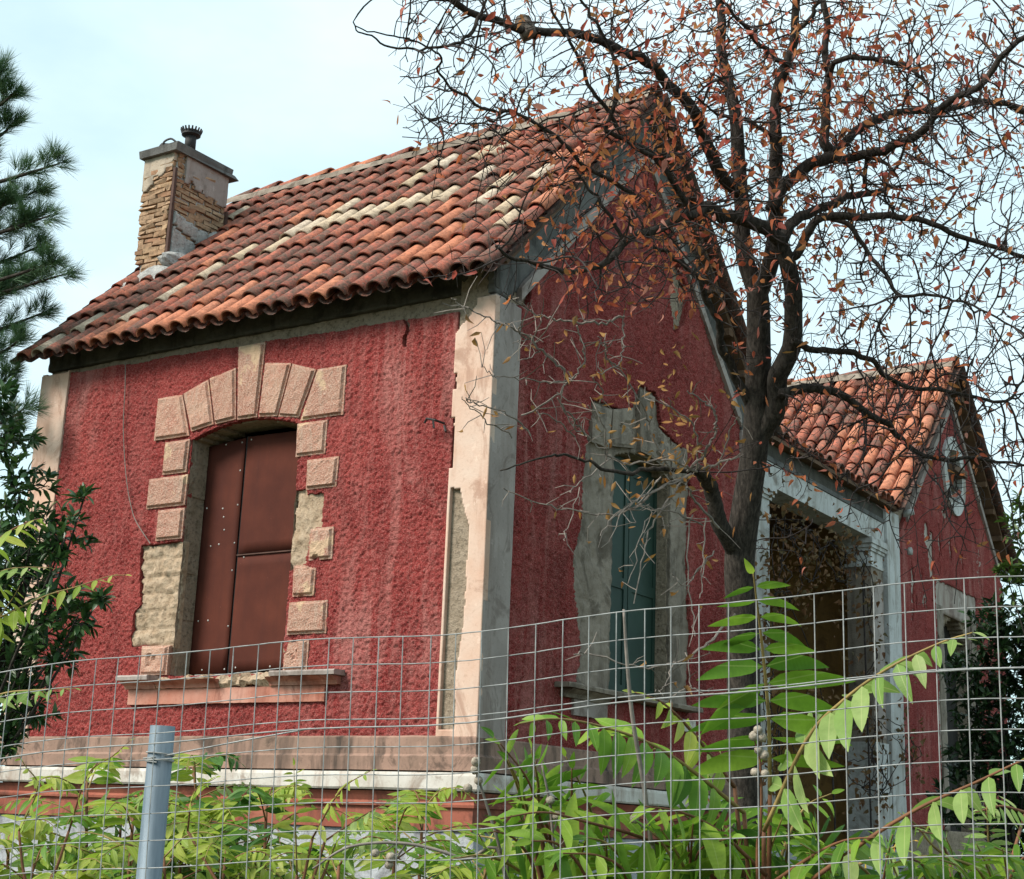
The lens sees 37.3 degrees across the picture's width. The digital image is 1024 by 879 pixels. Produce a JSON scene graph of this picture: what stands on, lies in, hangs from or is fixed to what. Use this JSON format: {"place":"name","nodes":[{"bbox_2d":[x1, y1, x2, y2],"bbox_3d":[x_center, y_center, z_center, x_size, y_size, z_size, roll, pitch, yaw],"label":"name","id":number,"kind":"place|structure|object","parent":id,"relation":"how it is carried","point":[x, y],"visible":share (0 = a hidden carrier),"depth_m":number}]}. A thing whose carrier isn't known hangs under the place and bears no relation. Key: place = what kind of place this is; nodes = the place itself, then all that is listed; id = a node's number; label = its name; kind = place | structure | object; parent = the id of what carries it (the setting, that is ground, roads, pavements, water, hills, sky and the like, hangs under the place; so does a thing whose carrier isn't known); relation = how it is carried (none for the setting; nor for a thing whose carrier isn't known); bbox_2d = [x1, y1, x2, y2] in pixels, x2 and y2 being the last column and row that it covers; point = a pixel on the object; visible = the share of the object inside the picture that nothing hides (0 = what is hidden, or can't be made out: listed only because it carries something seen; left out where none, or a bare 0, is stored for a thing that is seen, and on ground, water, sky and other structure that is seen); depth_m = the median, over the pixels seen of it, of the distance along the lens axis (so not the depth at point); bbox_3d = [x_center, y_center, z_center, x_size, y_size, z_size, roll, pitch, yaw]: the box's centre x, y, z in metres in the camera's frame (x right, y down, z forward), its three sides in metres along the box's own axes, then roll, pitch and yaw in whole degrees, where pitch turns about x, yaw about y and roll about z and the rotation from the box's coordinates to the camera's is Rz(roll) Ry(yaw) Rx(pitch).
{"place":"outdoors","nodes":[
{"label":"outdoors","id":0,"kind":"place"},
{"bbox_2d":[0,0,1023,855],"label":"sky","id":1,"kind":"structure","parent":0,"point":[276,90]},
{"bbox_3d":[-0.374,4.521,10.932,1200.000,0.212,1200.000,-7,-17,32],"label":"ground","id":2,"kind":"structure","parent":0,"visible":0},
{"bbox_2d":[0,44,94,453],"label":"pine tree","id":3,"kind":"object","parent":2,"relation":"on","point":[23,275],"visible":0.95,"depth_m":15.00},
{"bbox_2d":[0,811,101,878],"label":"ailanthus plant","id":4,"kind":"object","parent":2,"relation":"on","point":[27,830],"visible":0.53,"depth_m":6.15},
{"bbox_2d":[0,843,101,878],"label":"ailanthus plant","id":5,"kind":"object","parent":2,"relation":"on","point":[45,865],"visible":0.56,"depth_m":5.95},
{"bbox_2d":[0,375,115,768],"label":"bay shrub","id":6,"kind":"object","parent":2,"relation":"on","point":[34,638],"visible":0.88,"depth_m":8.41},
{"bbox_2d":[0,518,131,710],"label":"ailanthus plant","id":7,"kind":"object","parent":2,"relation":"on","point":[14,617],"visible":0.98,"depth_m":4.88},
{"bbox_2d":[12,739,131,878],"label":"ailanthus plant","id":8,"kind":"object","parent":2,"relation":"on","point":[45,787],"visible":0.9,"depth_m":5.57},
{"bbox_2d":[33,853,114,878],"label":"ailanthus plant","id":9,"kind":"object","parent":2,"relation":"on","point":[89,860],"visible":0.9,"depth_m":5.41},
{"bbox_2d":[0,756,170,878],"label":"ailanthus plant","id":10,"kind":"object","parent":2,"relation":"on","point":[77,777],"visible":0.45,"depth_m":6.54},
{"bbox_2d":[24,799,174,873],"bbox_3d":[-1.746,2.454,6.654,0.906,1.724,0.930,-7,-17,32],"label":"ailanthus plant","id":11,"kind":"object","parent":2,"relation":"on","point":[117,832],"visible":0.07,"depth_m":6.83},
{"bbox_2d":[0,790,231,878],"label":"ailanthus plant","id":12,"kind":"object","parent":2,"relation":"on","point":[119,805],"visible":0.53,"depth_m":6.07},
{"bbox_2d":[92,829,259,878],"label":"ailanthus plant","id":13,"kind":"object","parent":2,"relation":"on","point":[179,853],"visible":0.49,"depth_m":5.73},
{"bbox_2d":[99,797,277,877],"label":"ailanthus plant","id":14,"kind":"object","parent":2,"relation":"on","point":[196,805],"visible":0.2,"depth_m":6.53},
{"bbox_2d":[121,822,278,878],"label":"ailanthus plant","id":15,"kind":"object","parent":2,"relation":"on","point":[180,861],"visible":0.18,"depth_m":6.36},
{"bbox_2d":[113,802,292,878],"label":"ailanthus plant","id":16,"kind":"object","parent":2,"relation":"on","point":[233,814],"visible":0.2,"depth_m":6.50},
{"bbox_2d":[125,752,294,875],"bbox_3d":[-1.377,2.374,6.736,1.002,1.950,1.045,-7,-17,32],"label":"ailanthus plant","id":17,"kind":"object","parent":2,"relation":"on","point":[216,762],"visible":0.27,"depth_m":6.92},
{"bbox_2d":[183,839,282,878],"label":"ailanthus plant","id":18,"kind":"object","parent":2,"relation":"on","point":[212,856],"visible":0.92,"depth_m":5.65},
{"bbox_2d":[170,782,353,878],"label":"ailanthus plant","id":19,"kind":"object","parent":2,"relation":"on","point":[263,796],"visible":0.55,"depth_m":6.20},
{"bbox_2d":[171,758,408,878],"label":"ailanthus plant","id":20,"kind":"object","parent":2,"relation":"on","point":[284,824],"visible":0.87,"depth_m":5.37},
{"bbox_2d":[239,856,342,878],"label":"ailanthus plant","id":21,"kind":"object","parent":2,"relation":"on","point":[309,872],"visible":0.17,"depth_m":6.01},
{"bbox_2d":[230,863,355,878],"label":"ailanthus plant","id":22,"kind":"object","parent":2,"relation":"on","point":[264,874],"visible":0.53,"depth_m":5.63},
{"bbox_2d":[255,833,399,878],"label":"ailanthus plant","id":23,"kind":"object","parent":2,"relation":"on","point":[349,865],"visible":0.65,"depth_m":5.49},
{"bbox_2d":[384,870,418,878],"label":"ailanthus plant","id":24,"kind":"object","parent":2,"relation":"on","point":[401,875],"visible":0.94,"depth_m":5.64},
{"bbox_2d":[329,804,474,878],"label":"ailanthus plant","id":25,"kind":"object","parent":2,"relation":"on","point":[404,824],"visible":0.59,"depth_m":6.07},
{"bbox_2d":[312,841,506,878],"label":"seed stalk","id":26,"kind":"object","parent":2,"relation":"on","point":[389,856],"visible":0.9,"depth_m":3.28},
{"bbox_2d":[323,785,499,878],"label":"ailanthus plant","id":27,"kind":"object","parent":2,"relation":"on","point":[443,793],"visible":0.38,"depth_m":6.67},
{"bbox_2d":[423,839,531,878],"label":"ailanthus plant","id":28,"kind":"object","parent":2,"relation":"on","point":[465,872],"visible":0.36,"depth_m":5.82},
{"bbox_2d":[463,757,508,878],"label":"seed stalk","id":29,"kind":"object","parent":2,"relation":"on","point":[467,788],"visible":0.89,"depth_m":3.28},
{"bbox_2d":[0,83,1018,878],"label":"house","id":30,"kind":"structure","parent":2,"relation":"on","point":[258,419],"depth_m":13.74},
{"bbox_2d":[554,389,702,732],"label":"shuttered window","id":31,"kind":"structure","parent":30,"relation":"in","point":[625,539],"depth_m":14.20},
{"bbox_2d":[755,473,929,850],"bbox_3d":[3.956,3.544,17.635,0.448,5.667,5.872,-7,-17,32],"label":"dry vine","id":32,"kind":"object","parent":30,"relation":"attached to","point":[839,569],"visible":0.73,"depth_m":17.66},
{"bbox_2d":[941,437,967,515],"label":"oval window","id":33,"kind":"structure","parent":30,"relation":"in","point":[958,511],"depth_m":22.60},
{"bbox_2d":[937,604,984,832],"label":"doorway","id":34,"kind":"structure","parent":30,"relation":"in","point":[949,738],"depth_m":21.79},
{"bbox_2d":[0,575,1023,878],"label":"fence","id":35,"kind":"object","parent":2,"relation":"on","point":[156,799],"visible":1,"depth_m":2.74},
{"bbox_2d":[541,765,563,849],"bbox_3d":[0.077,1.571,3.093,0.057,1.771,0.118,-7,-17,32],"label":"seed stalk","id":36,"kind":"object","parent":2,"relation":"on","point":[550,800],"visible":0.47,"depth_m":3.28},
{"bbox_2d":[438,727,766,878],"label":"ailanthus plant","id":37,"kind":"object","parent":2,"relation":"on","point":[601,860],"visible":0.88,"depth_m":3.28},
{"bbox_2d":[622,609,655,855],"bbox_3d":[0.246,1.408,3.102,0.053,2.104,0.207,-7,-17,32],"label":"seed stalk","id":38,"kind":"object","parent":2,"relation":"on","point":[640,765],"visible":0.75,"depth_m":3.28},
{"bbox_2d":[353,0,1023,871],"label":"autumn tree","id":39,"kind":"object","parent":2,"relation":"on","point":[765,392],"visible":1,"depth_m":9.53},
{"bbox_2d":[514,558,988,878],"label":"ailanthus plant","id":40,"kind":"object","parent":2,"relation":"on","point":[830,725],"visible":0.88,"depth_m":3.37},
{"bbox_2d":[749,725,769,878],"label":"seed stalk","id":41,"kind":"object","parent":2,"relation":"on","point":[763,755],"visible":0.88,"depth_m":3.28},
{"bbox_2d":[791,758,1023,878],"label":"ailanthus plant","id":42,"kind":"object","parent":2,"relation":"on","point":[958,803],"visible":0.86,"depth_m":3.31},
{"bbox_2d":[925,592,1023,871],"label":"dark shrub","id":43,"kind":"object","parent":2,"relation":"on","point":[1009,685],"visible":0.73,"depth_m":16.93},
{"bbox_2d":[992,489,1023,632],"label":"young tree","id":44,"kind":"object","parent":2,"relation":"on","point":[1018,581],"visible":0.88,"depth_m":14.97}
]}

